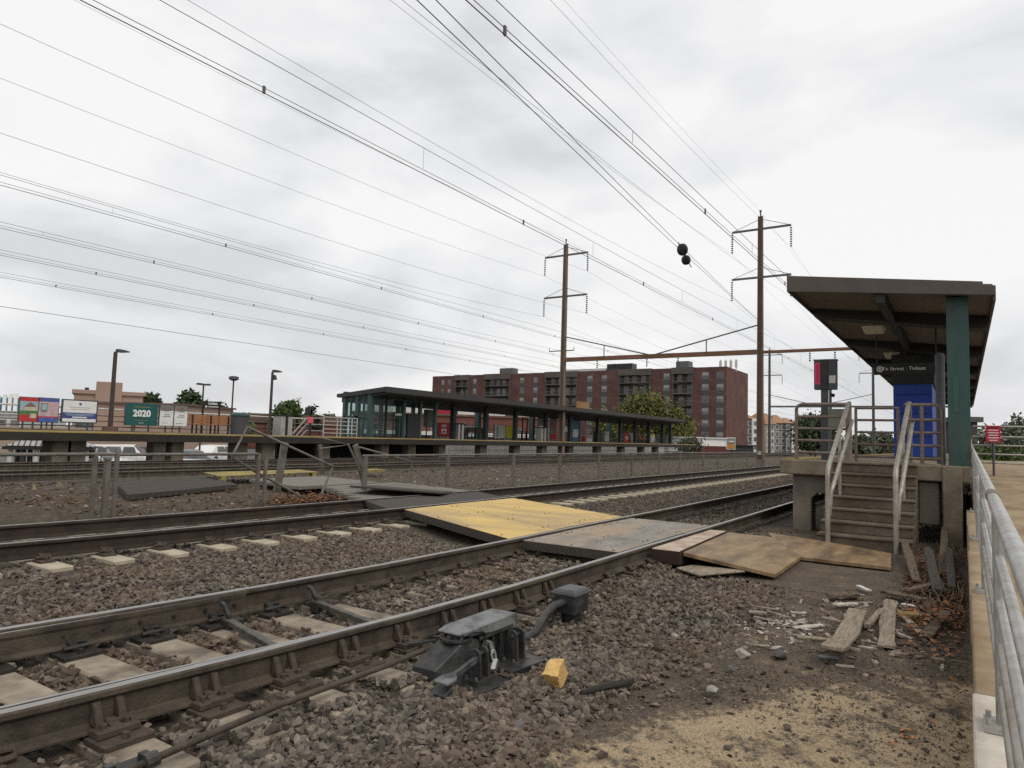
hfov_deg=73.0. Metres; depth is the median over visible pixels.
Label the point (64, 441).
platform
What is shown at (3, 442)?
tan wall building
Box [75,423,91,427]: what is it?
shop windows
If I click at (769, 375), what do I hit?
catenary pole
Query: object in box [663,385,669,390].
window
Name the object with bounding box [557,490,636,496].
concrete tie
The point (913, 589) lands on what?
dark timber
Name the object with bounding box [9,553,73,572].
concrete tie
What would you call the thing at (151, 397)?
tree
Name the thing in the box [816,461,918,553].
stairs
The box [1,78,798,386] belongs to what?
power line
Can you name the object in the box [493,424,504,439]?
poster
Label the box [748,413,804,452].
grey apartments
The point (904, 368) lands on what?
direction sign
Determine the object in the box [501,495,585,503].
concrete tie
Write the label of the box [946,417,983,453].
corner house
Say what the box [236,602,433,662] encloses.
concrete tie
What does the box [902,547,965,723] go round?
fallen leaves
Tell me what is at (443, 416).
brick storefront
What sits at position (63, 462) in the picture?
rail
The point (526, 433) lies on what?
notice stand
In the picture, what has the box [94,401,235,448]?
tan building
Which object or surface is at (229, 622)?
switch rod
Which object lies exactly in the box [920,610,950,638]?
rusty board
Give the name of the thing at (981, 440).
bush
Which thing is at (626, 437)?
poster
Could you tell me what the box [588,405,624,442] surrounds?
tree
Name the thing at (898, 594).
rotten board
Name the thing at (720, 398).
window
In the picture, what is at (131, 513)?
scrub litter
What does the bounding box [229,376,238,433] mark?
lamp post
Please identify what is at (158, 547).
concrete tie
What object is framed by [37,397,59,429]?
poster
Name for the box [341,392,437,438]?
glass shelter
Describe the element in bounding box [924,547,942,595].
dark timber
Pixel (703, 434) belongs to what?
window
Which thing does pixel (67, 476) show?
rail
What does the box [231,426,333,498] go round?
broken railing
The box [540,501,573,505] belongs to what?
concrete tie
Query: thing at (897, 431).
guard railing
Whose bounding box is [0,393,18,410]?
blue building
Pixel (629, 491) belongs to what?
concrete tie
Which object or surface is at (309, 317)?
contact wire run
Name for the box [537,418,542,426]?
poster
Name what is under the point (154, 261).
contact wire run
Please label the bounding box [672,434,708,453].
shrub
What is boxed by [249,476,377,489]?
plank walkway
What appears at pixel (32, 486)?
strip rubble
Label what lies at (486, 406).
canopy
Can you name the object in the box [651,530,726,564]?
worn panel
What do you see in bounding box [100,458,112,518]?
fence post
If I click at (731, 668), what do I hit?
rock
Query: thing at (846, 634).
curved plank
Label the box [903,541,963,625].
dry brush
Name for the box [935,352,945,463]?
canopy post
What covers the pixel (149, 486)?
timber mat
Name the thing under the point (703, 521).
distant ballast
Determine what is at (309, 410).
red notice
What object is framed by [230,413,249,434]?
litter bin
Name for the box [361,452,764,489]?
fence
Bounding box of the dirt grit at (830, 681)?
[573,574,969,767]
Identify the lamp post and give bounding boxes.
[102,349,129,430]
[196,383,210,449]
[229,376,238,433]
[268,370,281,434]
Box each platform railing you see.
[0,403,307,434]
[292,417,357,446]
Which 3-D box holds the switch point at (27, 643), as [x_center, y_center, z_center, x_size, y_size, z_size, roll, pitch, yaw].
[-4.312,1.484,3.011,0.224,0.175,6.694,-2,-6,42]
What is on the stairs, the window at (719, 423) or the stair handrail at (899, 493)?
the stair handrail at (899, 493)
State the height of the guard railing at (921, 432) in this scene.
1.048 m
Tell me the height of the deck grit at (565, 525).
0.022 m
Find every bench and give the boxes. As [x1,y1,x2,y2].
[189,414,230,433]
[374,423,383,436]
[466,427,482,439]
[638,435,646,442]
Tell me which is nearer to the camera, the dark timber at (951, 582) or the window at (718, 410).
the dark timber at (951, 582)
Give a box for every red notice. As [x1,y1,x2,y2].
[305,407,313,435]
[986,426,1000,475]
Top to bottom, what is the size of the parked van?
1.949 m
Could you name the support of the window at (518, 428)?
in the brick storefront
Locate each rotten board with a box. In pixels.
[880,590,925,601]
[901,538,921,582]
[938,520,948,571]
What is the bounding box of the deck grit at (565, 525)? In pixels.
[398,506,685,547]
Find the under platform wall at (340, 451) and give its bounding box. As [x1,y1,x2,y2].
[274,443,432,458]
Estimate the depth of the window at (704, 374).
168.00 m
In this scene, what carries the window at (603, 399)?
in the brick apartments at (713, 424)
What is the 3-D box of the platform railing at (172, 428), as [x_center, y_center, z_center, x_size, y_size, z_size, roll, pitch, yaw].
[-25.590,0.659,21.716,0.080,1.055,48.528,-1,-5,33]
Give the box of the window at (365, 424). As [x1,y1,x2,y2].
[360,422,382,436]
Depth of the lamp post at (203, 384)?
52.07 m
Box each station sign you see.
[201,401,220,433]
[392,412,402,437]
[423,409,432,438]
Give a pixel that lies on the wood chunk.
(905, 613)
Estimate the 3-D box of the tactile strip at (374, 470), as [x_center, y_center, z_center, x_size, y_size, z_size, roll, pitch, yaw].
[-5.025,3.090,24.728,0.587,0.080,1.164,-1,-5,27]
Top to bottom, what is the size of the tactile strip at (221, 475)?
0.300 m
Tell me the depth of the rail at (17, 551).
9.46 m
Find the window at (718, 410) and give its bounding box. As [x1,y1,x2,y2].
[716,408,722,414]
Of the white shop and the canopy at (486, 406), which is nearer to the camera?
the canopy at (486, 406)
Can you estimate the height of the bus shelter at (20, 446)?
2.487 m
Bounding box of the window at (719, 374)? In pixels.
[717,372,723,377]
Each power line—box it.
[0,172,781,396]
[0,306,790,424]
[1,24,833,391]
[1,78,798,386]
[1,133,815,401]
[75,0,802,368]
[188,0,859,383]
[390,0,885,388]
[404,1,881,380]
[554,4,807,270]
[564,0,808,273]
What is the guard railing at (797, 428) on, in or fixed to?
on the platform at (940, 489)
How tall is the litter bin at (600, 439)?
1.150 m
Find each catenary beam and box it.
[564,325,850,367]
[769,394,947,407]
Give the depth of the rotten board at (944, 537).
9.93 m
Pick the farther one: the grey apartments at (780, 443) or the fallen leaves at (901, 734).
the grey apartments at (780, 443)
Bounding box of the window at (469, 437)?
[465,426,482,438]
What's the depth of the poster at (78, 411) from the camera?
30.93 m
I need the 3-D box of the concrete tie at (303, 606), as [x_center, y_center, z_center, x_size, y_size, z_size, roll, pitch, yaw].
[-1.238,1.900,5.742,2.375,0.326,0.250,-1,-5,33]
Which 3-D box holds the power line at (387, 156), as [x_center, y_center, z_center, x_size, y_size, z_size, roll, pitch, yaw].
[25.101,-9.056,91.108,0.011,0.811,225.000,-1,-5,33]
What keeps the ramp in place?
on the ground
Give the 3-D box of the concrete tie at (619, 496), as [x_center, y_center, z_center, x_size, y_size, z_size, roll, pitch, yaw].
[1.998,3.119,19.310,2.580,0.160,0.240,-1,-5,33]
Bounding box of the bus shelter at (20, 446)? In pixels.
[2,440,96,461]
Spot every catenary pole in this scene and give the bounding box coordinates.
[543,239,588,452]
[731,210,791,465]
[764,347,782,452]
[859,368,875,453]
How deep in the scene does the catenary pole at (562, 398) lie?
59.05 m
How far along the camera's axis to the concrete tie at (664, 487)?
22.38 m
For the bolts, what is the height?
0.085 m
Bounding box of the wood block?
[542,659,567,688]
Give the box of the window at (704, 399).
[702,396,708,401]
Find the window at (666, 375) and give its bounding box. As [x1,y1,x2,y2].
[664,373,669,379]
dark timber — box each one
[904,583,930,593]
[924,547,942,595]
[945,547,956,592]
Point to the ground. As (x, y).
(642, 742)
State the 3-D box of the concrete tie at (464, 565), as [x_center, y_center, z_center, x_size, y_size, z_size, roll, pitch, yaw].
[-0.102,2.100,7.401,2.375,0.248,0.250,-1,-5,33]
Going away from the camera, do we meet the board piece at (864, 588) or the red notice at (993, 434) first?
the board piece at (864, 588)
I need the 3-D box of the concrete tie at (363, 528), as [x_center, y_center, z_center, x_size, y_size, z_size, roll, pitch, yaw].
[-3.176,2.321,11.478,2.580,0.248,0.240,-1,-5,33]
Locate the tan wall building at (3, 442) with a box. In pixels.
[0,426,159,452]
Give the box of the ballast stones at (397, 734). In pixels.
[0,524,801,767]
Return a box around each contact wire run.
[0,222,799,410]
[1,175,863,422]
[1,250,793,415]
[1,272,792,419]
[80,0,886,410]
[465,0,786,286]
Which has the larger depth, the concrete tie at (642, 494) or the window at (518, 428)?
the window at (518, 428)
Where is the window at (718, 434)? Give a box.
[716,432,722,437]
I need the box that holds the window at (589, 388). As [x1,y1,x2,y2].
[587,386,591,391]
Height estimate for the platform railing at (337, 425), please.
1.724 m
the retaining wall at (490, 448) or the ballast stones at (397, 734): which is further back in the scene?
the retaining wall at (490, 448)
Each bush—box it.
[971,423,1003,451]
[972,444,991,459]
[978,443,1023,461]
[992,420,1023,451]
[1014,443,1023,459]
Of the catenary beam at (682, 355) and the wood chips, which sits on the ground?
the wood chips
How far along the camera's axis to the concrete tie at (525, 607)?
6.09 m
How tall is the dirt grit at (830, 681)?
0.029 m
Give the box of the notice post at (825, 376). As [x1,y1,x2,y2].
[813,359,837,459]
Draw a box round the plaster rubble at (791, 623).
[714,607,837,652]
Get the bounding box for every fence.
[0,452,119,522]
[117,453,267,513]
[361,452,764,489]
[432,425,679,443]
[448,445,672,456]
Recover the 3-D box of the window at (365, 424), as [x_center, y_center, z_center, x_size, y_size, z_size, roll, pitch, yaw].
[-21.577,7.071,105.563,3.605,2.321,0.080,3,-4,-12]
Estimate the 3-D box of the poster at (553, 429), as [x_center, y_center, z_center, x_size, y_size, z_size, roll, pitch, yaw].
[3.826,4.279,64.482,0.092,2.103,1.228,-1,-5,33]
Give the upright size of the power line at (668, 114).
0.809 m
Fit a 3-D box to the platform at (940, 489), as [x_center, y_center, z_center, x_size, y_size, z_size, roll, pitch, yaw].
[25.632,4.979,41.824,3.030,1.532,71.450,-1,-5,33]
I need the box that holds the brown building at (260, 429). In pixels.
[233,412,341,447]
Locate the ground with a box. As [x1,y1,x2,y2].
[0,426,973,767]
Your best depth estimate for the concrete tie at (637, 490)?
20.89 m
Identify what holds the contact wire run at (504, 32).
hanging from the catenary pole at (760, 385)
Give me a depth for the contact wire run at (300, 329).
39.38 m
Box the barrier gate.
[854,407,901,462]
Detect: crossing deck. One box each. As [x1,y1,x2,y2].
[365,491,501,509]
[404,498,621,542]
[523,518,709,558]
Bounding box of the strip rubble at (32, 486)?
[0,460,777,521]
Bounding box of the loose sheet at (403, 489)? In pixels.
[350,485,455,493]
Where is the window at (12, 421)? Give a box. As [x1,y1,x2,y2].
[10,420,18,425]
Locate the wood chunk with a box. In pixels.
[896,610,922,622]
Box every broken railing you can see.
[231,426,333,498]
[318,437,412,482]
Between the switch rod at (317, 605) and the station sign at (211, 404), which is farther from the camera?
the station sign at (211, 404)
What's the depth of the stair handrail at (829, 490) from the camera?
11.43 m
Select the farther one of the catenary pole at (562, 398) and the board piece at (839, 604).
the catenary pole at (562, 398)
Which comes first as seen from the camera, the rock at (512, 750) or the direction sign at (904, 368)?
the rock at (512, 750)
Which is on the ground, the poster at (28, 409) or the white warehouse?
the white warehouse
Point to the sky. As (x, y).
(888, 135)
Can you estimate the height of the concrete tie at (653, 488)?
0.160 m
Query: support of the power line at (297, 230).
attached to the catenary pole at (562, 398)
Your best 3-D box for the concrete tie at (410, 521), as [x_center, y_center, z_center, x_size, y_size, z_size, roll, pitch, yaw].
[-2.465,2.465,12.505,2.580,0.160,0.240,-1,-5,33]
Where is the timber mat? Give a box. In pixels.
[118,477,236,499]
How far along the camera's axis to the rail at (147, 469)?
25.30 m
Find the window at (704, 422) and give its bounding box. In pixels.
[701,420,707,425]
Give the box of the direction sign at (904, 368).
[874,329,936,374]
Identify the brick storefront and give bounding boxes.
[352,404,558,446]
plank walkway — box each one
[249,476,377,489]
[321,482,466,499]
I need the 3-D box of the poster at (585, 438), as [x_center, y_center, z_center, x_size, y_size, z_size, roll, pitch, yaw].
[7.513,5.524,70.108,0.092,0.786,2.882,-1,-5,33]
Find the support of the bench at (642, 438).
on the platform at (64, 441)
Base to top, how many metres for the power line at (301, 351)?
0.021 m
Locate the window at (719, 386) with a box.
[716,384,723,389]
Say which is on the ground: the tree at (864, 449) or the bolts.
the tree at (864, 449)
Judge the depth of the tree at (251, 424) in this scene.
65.85 m
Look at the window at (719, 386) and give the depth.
165.72 m
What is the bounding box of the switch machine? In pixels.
[406,609,545,699]
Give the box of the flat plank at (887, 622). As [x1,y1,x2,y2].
[876,599,897,648]
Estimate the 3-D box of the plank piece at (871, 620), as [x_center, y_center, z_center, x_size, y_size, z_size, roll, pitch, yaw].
[3.246,2.094,6.207,0.058,0.052,0.702,-2,-6,37]
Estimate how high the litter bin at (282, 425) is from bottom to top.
1.070 m
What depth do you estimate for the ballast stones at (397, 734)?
4.98 m
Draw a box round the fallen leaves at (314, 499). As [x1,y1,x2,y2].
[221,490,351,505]
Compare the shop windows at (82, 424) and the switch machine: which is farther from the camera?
the shop windows at (82, 424)
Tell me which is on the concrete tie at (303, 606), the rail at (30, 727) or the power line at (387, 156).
the rail at (30, 727)
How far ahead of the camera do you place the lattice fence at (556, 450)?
68.56 m
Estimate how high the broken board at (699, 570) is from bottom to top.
0.025 m
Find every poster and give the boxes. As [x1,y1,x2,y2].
[17,396,39,428]
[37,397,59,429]
[60,399,97,430]
[124,402,157,431]
[158,404,187,432]
[436,422,449,438]
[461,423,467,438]
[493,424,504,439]
[505,425,512,439]
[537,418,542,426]
[549,418,556,440]
[565,420,566,441]
[572,420,578,441]
[579,434,592,441]
[604,431,608,441]
[623,433,629,442]
[650,434,654,442]
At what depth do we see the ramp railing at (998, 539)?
2.85 m
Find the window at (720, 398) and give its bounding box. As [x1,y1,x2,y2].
[716,396,723,401]
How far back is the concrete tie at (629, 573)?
8.16 m
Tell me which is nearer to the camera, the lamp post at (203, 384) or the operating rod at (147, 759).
the operating rod at (147, 759)
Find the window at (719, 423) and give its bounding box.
[716,420,722,426]
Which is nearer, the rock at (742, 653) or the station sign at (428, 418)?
the rock at (742, 653)
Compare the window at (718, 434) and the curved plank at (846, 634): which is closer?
the curved plank at (846, 634)
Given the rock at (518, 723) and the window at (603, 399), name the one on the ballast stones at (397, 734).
the rock at (518, 723)
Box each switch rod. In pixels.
[219,601,276,646]
[307,585,373,623]
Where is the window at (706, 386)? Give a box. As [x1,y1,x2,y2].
[702,384,708,390]
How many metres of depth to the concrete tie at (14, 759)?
2.99 m
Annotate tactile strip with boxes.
[204,469,316,480]
[357,469,384,472]
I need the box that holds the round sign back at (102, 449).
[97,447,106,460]
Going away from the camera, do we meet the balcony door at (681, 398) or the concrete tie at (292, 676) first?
the concrete tie at (292, 676)
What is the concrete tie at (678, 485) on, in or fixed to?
on the ground
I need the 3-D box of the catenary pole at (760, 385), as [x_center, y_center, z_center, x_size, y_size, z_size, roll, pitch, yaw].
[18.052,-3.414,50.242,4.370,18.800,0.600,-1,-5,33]
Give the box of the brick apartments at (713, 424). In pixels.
[432,359,747,453]
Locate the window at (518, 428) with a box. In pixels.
[499,428,521,439]
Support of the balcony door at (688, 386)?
in the brick apartments at (713, 424)
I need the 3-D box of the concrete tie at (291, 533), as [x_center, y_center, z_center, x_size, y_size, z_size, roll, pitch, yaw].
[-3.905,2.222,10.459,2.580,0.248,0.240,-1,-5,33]
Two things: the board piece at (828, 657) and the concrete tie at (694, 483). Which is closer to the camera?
the board piece at (828, 657)
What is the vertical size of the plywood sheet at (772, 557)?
0.223 m
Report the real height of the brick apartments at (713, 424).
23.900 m
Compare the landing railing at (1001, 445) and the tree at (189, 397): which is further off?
the tree at (189, 397)
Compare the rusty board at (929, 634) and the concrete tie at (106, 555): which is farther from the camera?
the concrete tie at (106, 555)
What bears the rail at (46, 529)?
on the ground
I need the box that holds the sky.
[0,0,1023,442]
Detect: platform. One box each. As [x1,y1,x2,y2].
[0,429,695,461]
[780,453,971,546]
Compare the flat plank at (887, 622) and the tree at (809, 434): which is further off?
the tree at (809, 434)
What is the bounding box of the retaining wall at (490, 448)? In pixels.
[445,446,663,456]
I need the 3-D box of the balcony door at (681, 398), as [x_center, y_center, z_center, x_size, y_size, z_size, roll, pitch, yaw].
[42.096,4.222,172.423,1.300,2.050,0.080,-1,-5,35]
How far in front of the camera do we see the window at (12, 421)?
100.03 m
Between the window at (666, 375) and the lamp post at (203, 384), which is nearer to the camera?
the lamp post at (203, 384)
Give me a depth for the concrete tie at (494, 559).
7.77 m
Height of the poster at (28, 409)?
1.370 m
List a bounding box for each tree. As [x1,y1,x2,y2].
[143,391,162,402]
[173,387,207,404]
[226,412,255,433]
[265,398,304,432]
[304,404,322,430]
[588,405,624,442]
[610,384,679,447]
[656,404,699,442]
[783,408,844,456]
[841,430,880,454]
[865,428,893,453]
[1002,412,1023,447]
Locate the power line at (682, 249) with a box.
[417,0,759,321]
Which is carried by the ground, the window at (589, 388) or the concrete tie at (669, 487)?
the concrete tie at (669, 487)
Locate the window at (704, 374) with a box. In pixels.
[702,372,708,378]
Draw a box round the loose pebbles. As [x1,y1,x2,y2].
[489,583,962,767]
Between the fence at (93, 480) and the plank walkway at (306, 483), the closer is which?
the fence at (93, 480)
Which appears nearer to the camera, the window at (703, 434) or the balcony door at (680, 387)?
the window at (703, 434)
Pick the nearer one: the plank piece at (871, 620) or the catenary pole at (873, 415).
the plank piece at (871, 620)
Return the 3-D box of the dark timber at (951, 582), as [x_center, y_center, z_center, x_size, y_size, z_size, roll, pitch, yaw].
[5.308,2.213,8.389,0.093,0.147,2.699,-1,-5,32]
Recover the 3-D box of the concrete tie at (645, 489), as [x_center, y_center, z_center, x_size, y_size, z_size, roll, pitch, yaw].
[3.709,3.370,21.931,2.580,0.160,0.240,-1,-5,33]
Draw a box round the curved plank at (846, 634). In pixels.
[821,608,866,651]
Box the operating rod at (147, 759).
[102,647,425,767]
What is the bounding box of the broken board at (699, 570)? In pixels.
[677,564,744,575]
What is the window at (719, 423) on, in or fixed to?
in the brick apartments at (713, 424)
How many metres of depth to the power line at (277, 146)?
32.03 m
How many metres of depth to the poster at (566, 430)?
66.55 m
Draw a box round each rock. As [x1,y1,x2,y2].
[406,709,418,716]
[500,745,519,755]
[514,720,524,726]
[706,685,717,693]
[727,665,736,671]
[735,648,750,658]
[772,649,786,658]
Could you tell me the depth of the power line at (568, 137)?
28.45 m
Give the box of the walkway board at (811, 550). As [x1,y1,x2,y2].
[768,533,890,570]
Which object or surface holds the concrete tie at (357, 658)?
on the ground
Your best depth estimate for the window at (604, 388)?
183.37 m
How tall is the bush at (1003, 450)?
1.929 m
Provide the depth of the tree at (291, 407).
111.24 m
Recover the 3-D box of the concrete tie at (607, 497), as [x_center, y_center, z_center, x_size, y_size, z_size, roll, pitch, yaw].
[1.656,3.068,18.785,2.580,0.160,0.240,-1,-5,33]
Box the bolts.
[62,603,236,637]
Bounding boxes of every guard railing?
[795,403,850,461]
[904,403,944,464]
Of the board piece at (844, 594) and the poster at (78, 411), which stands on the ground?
the board piece at (844, 594)
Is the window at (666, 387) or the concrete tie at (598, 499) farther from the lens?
the window at (666, 387)
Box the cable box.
[525,584,591,640]
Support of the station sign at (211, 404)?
on the platform at (64, 441)
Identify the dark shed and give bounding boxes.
[730,445,755,451]
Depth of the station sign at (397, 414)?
42.36 m
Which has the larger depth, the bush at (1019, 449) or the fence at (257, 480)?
the bush at (1019, 449)
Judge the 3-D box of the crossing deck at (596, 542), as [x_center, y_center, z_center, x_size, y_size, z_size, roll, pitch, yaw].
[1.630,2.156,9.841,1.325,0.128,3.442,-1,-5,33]
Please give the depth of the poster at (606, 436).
74.01 m
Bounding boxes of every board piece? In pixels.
[748,610,766,614]
[819,655,838,658]
[826,591,860,598]
[832,602,857,606]
[856,585,871,590]
[901,616,921,632]
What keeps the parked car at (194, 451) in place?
on the ground
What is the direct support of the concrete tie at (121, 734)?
on the ground
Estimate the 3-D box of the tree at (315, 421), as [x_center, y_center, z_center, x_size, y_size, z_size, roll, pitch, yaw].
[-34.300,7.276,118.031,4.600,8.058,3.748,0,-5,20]
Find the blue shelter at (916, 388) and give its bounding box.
[891,354,936,457]
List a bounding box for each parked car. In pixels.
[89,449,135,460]
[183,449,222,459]
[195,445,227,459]
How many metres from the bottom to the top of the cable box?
0.348 m
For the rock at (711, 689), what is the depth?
4.30 m
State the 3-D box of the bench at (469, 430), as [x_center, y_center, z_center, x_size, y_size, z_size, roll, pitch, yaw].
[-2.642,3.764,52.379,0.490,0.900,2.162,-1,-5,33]
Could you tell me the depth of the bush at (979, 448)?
29.67 m
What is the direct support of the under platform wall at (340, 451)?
on the ground
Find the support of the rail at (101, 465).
on the ground
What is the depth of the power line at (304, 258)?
36.82 m
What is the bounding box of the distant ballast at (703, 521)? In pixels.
[295,474,823,537]
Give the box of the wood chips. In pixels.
[752,590,967,677]
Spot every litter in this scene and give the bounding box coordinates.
[0,483,296,520]
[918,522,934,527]
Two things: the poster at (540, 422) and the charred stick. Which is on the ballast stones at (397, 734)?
the charred stick
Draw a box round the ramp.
[966,457,1023,767]
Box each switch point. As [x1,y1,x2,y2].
[0,592,246,662]
[0,626,349,709]
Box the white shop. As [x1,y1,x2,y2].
[668,437,726,451]
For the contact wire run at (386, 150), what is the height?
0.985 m
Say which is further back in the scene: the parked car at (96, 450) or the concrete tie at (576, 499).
the parked car at (96, 450)
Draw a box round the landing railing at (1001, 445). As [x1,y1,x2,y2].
[972,425,1023,464]
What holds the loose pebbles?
on the ground
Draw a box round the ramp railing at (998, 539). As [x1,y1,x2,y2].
[968,440,1023,767]
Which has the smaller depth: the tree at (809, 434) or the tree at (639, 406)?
the tree at (809, 434)
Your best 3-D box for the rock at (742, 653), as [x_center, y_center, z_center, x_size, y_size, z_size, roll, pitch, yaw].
[1.694,1.980,5.091,0.117,0.063,0.113,-1,-5,33]
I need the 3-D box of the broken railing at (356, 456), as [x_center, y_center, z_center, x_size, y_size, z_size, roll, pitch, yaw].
[-3.487,1.853,16.730,0.204,1.115,3.185,-1,-5,33]
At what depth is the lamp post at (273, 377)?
39.11 m
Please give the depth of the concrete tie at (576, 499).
17.22 m
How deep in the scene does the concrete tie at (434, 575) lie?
6.90 m
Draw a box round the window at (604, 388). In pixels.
[602,386,606,391]
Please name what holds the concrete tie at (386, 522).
on the ground
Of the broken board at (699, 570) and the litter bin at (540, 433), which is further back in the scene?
the litter bin at (540, 433)
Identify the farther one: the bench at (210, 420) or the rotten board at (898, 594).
the bench at (210, 420)
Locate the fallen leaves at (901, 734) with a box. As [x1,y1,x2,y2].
[886,727,916,743]
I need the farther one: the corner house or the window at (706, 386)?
the window at (706, 386)
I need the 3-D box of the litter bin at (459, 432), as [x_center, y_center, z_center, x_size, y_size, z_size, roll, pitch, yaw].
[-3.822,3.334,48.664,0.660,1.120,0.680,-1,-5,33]
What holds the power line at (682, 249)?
attached to the catenary pole at (760, 385)
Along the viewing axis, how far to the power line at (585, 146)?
21.79 m
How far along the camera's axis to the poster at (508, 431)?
58.09 m
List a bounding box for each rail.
[0,452,794,464]
[0,453,802,470]
[0,454,799,473]
[0,454,820,481]
[0,465,779,540]
[0,469,779,561]
[0,484,792,632]
[0,493,824,756]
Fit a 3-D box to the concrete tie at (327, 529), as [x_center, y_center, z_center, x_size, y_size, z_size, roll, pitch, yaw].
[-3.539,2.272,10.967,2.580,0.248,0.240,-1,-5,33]
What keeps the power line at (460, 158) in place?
attached to the catenary pole at (873, 415)
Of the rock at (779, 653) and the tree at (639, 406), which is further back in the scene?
the tree at (639, 406)
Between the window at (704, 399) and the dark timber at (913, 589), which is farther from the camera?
the window at (704, 399)
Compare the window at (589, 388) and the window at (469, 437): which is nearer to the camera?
the window at (469, 437)
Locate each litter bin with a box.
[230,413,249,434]
[272,415,293,435]
[455,423,464,438]
[535,427,546,440]
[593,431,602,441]
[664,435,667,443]
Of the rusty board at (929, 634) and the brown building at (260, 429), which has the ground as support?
the brown building at (260, 429)
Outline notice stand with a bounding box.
[521,418,527,440]
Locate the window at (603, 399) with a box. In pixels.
[601,397,606,402]
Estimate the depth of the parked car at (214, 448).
54.66 m
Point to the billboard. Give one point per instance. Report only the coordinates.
(730, 442)
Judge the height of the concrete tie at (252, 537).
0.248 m
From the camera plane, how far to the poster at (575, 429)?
68.10 m
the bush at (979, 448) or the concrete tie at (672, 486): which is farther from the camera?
the bush at (979, 448)
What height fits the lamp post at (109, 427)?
3.806 m
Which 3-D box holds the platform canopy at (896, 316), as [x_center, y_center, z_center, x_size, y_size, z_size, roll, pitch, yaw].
[15.271,0.972,25.478,3.170,3.412,32.670,-1,-5,33]
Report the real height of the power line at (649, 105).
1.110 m
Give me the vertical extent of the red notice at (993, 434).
1.318 m
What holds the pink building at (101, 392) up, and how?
on the ground
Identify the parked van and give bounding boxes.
[93,444,145,460]
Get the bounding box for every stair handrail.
[825,401,854,541]
[893,401,915,553]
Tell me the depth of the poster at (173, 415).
34.61 m
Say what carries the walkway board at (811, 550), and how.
on the ground
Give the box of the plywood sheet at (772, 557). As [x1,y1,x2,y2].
[683,532,800,577]
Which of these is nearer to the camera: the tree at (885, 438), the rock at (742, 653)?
the rock at (742, 653)
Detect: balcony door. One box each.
[624,386,628,393]
[677,385,682,392]
[678,397,683,404]
[687,385,690,392]
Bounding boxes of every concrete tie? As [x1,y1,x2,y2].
[0,658,200,767]
[0,746,38,767]
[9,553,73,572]
[12,538,134,564]
[31,638,292,746]
[67,534,188,557]
[111,625,367,718]
[116,529,236,551]
[159,526,279,545]
[177,612,426,695]
[198,522,317,541]
[233,519,351,536]
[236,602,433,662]
[265,516,381,532]
[285,592,457,642]
[304,514,409,528]
[329,584,523,629]
[331,511,431,525]
[369,576,554,621]
[405,569,554,606]
[437,562,608,599]
[470,555,631,588]
[499,550,652,580]
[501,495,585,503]
[515,494,596,501]
[525,551,670,572]
[526,493,607,500]
[536,492,617,498]
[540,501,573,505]
[547,491,627,497]
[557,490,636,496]
[567,489,645,495]
[578,488,653,493]
[587,487,661,492]
[597,486,668,491]
[607,485,675,490]
[618,484,682,489]
[624,484,688,489]
[629,483,695,488]
[638,482,701,487]
[648,481,711,485]
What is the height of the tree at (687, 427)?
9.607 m
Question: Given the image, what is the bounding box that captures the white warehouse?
[0,411,65,426]
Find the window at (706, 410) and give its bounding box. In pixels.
[702,408,708,413]
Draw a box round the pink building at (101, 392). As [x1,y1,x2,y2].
[72,381,145,427]
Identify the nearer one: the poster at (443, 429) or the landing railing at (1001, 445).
the landing railing at (1001, 445)
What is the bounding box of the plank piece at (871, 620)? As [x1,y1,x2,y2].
[863,608,883,628]
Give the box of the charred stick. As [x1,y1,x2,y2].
[580,678,632,694]
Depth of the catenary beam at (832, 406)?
115.83 m
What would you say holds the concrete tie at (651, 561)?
on the ground
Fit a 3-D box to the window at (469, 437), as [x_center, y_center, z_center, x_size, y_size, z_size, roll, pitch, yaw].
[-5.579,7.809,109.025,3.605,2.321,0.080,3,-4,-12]
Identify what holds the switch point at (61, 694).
attached to the rail at (30, 727)
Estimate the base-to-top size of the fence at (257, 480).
1.068 m
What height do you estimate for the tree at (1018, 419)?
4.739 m
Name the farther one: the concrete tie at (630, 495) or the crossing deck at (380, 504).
the concrete tie at (630, 495)
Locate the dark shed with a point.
(744, 448)
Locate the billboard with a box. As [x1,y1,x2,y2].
[726,437,734,451]
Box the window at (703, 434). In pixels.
[701,432,707,436]
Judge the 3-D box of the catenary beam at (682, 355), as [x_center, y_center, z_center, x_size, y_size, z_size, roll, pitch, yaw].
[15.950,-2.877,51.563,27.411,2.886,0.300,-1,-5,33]
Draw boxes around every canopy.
[337,386,684,443]
[787,276,995,467]
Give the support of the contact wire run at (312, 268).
hanging from the catenary beam at (682, 355)
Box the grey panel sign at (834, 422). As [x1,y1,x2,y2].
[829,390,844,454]

